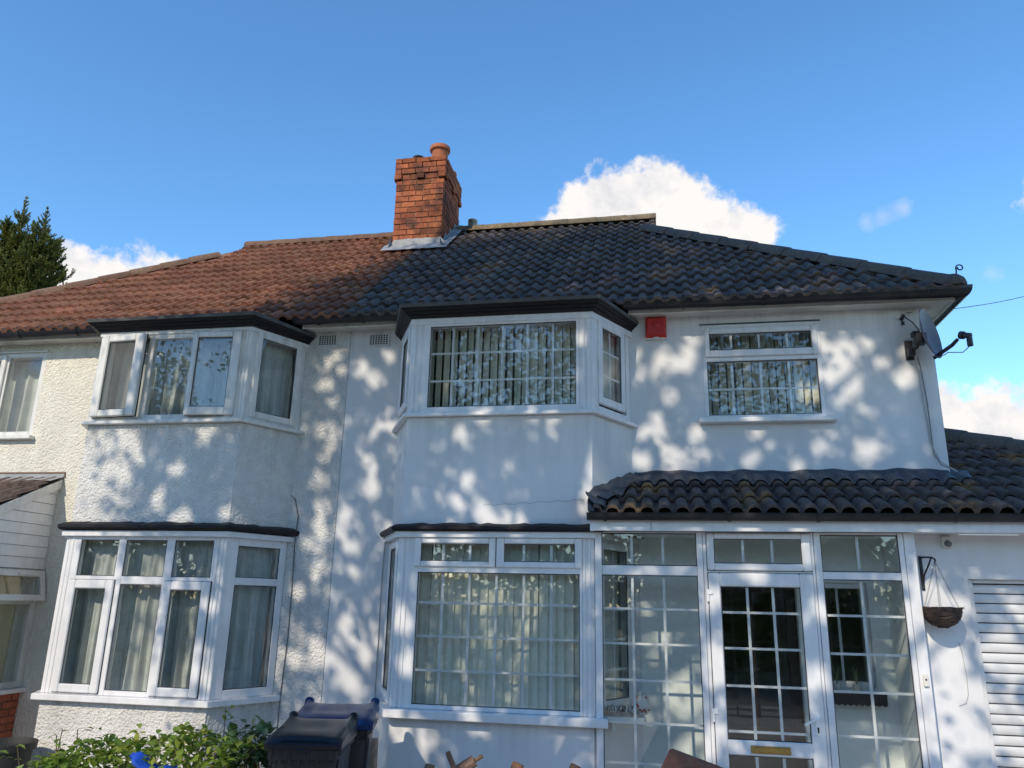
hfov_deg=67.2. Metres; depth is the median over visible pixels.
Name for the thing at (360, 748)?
wheelie bin
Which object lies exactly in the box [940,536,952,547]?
wall sensor
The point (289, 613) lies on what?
wall cable
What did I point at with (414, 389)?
bay window
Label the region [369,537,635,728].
bay window
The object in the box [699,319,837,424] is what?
window
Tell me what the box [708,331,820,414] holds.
vertical blind
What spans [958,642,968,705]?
wall cable
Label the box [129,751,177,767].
blue cloth
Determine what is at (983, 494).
lean to roof
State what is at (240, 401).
bay window
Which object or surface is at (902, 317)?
overhead wire
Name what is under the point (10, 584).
net curtain
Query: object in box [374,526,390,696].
wall cable
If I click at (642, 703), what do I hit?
painted ornament
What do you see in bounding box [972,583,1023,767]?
shutter door
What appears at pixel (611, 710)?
wire ball
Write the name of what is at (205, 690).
bay window
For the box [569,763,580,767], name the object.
round post
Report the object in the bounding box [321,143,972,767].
white house
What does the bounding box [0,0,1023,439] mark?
sky
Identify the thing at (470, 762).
cross pegged post
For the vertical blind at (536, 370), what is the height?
0.914 m
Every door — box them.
[706,572,828,767]
[721,587,807,767]
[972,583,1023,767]
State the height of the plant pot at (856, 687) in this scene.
0.195 m
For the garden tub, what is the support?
on the front drive
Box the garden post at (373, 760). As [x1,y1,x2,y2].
[369,738,378,767]
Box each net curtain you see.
[0,361,41,431]
[0,575,23,681]
[62,540,213,690]
[107,339,231,416]
[223,547,275,688]
[256,340,295,417]
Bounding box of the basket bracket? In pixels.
[918,556,935,589]
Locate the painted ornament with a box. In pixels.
[630,691,649,715]
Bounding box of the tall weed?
[221,705,237,736]
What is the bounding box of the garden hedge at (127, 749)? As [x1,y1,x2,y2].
[17,724,265,767]
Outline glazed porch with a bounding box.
[595,532,940,767]
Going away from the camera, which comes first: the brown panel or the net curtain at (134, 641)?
the brown panel
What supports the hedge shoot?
on the front drive
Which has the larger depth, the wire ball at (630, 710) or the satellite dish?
the satellite dish
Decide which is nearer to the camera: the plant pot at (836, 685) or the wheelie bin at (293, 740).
the wheelie bin at (293, 740)
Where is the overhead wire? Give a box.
[899,296,1023,330]
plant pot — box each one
[831,661,840,689]
[852,668,860,690]
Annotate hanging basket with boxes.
[922,563,964,628]
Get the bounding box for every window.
[0,350,48,439]
[0,567,45,688]
[30,536,286,707]
[81,330,305,434]
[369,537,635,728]
[392,318,637,431]
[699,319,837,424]
[824,583,874,687]
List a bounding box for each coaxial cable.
[914,356,956,471]
[917,356,963,474]
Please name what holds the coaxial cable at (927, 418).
attached to the white house at (417, 471)
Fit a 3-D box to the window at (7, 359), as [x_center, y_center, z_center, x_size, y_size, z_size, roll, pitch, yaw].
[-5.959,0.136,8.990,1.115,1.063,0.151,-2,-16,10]
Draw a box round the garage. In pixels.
[914,535,1023,767]
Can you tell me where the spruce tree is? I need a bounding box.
[0,196,75,296]
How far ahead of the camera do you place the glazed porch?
6.45 m
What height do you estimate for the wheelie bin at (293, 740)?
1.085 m
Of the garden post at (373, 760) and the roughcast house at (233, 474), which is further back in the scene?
the roughcast house at (233, 474)
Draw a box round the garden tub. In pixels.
[0,737,38,767]
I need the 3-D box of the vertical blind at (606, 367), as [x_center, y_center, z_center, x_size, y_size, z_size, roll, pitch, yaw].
[0.848,-0.115,7.549,0.054,0.914,0.590,-11,-20,37]
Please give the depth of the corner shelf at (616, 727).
6.38 m
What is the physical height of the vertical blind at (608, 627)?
1.464 m
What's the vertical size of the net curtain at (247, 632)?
1.420 m
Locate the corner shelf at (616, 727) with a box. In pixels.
[604,711,646,731]
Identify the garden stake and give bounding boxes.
[424,764,434,767]
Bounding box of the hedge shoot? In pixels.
[0,721,189,767]
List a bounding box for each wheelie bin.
[264,711,358,767]
[298,697,379,767]
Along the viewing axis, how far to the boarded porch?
8.05 m
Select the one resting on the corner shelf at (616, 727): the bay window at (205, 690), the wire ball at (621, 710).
the wire ball at (621, 710)
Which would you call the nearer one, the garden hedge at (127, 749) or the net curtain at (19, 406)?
the garden hedge at (127, 749)
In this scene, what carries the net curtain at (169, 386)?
hanging from the roughcast house at (233, 474)
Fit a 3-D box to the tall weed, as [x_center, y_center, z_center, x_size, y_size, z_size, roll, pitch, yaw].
[-2.285,3.131,6.179,0.182,1.036,0.176,10,-18,-30]
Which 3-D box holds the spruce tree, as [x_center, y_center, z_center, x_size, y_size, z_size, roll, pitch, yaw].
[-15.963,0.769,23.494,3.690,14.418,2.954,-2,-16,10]
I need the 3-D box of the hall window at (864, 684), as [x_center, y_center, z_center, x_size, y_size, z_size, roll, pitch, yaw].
[2.904,2.212,6.825,0.480,0.870,0.080,-2,-16,10]
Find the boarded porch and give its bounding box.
[0,472,65,737]
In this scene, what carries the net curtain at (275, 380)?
hanging from the roughcast house at (233, 474)
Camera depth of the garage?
6.19 m
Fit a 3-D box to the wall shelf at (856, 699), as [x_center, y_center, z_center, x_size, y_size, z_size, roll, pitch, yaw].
[2.906,2.655,6.511,0.450,0.102,0.186,-2,-16,10]
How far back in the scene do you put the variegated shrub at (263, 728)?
5.56 m
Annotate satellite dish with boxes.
[904,309,973,359]
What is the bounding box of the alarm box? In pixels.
[645,317,666,339]
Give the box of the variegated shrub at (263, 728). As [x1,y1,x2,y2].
[213,715,277,767]
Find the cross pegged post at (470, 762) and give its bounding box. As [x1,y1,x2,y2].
[445,751,483,767]
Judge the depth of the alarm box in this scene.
7.74 m
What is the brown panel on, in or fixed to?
on the front drive
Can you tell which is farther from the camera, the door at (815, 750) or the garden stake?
the door at (815, 750)
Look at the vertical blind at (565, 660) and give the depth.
6.84 m
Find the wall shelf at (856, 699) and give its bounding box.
[834,693,887,706]
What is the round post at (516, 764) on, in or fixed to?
on the front drive
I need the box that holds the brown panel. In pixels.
[661,749,722,767]
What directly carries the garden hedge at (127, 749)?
on the front drive
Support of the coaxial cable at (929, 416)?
attached to the white house at (417, 471)
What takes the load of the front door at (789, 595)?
in the white house at (417, 471)
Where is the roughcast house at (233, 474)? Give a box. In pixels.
[0,232,414,767]
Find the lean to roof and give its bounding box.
[585,428,1023,534]
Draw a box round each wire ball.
[607,704,616,715]
[617,705,626,715]
[627,705,636,715]
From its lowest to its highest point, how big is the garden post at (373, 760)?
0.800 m
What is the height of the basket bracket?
0.275 m
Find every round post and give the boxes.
[511,761,523,767]
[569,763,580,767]
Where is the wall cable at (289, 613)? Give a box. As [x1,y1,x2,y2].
[276,495,298,729]
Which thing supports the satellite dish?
attached to the white house at (417, 471)
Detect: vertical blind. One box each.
[413,544,578,710]
[429,323,574,406]
[601,330,614,411]
[604,551,619,699]
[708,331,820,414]
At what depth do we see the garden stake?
5.43 m
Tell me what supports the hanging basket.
hanging from the basket bracket
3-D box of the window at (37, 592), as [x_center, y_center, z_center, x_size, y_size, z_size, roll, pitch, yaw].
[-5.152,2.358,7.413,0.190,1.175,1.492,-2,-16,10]

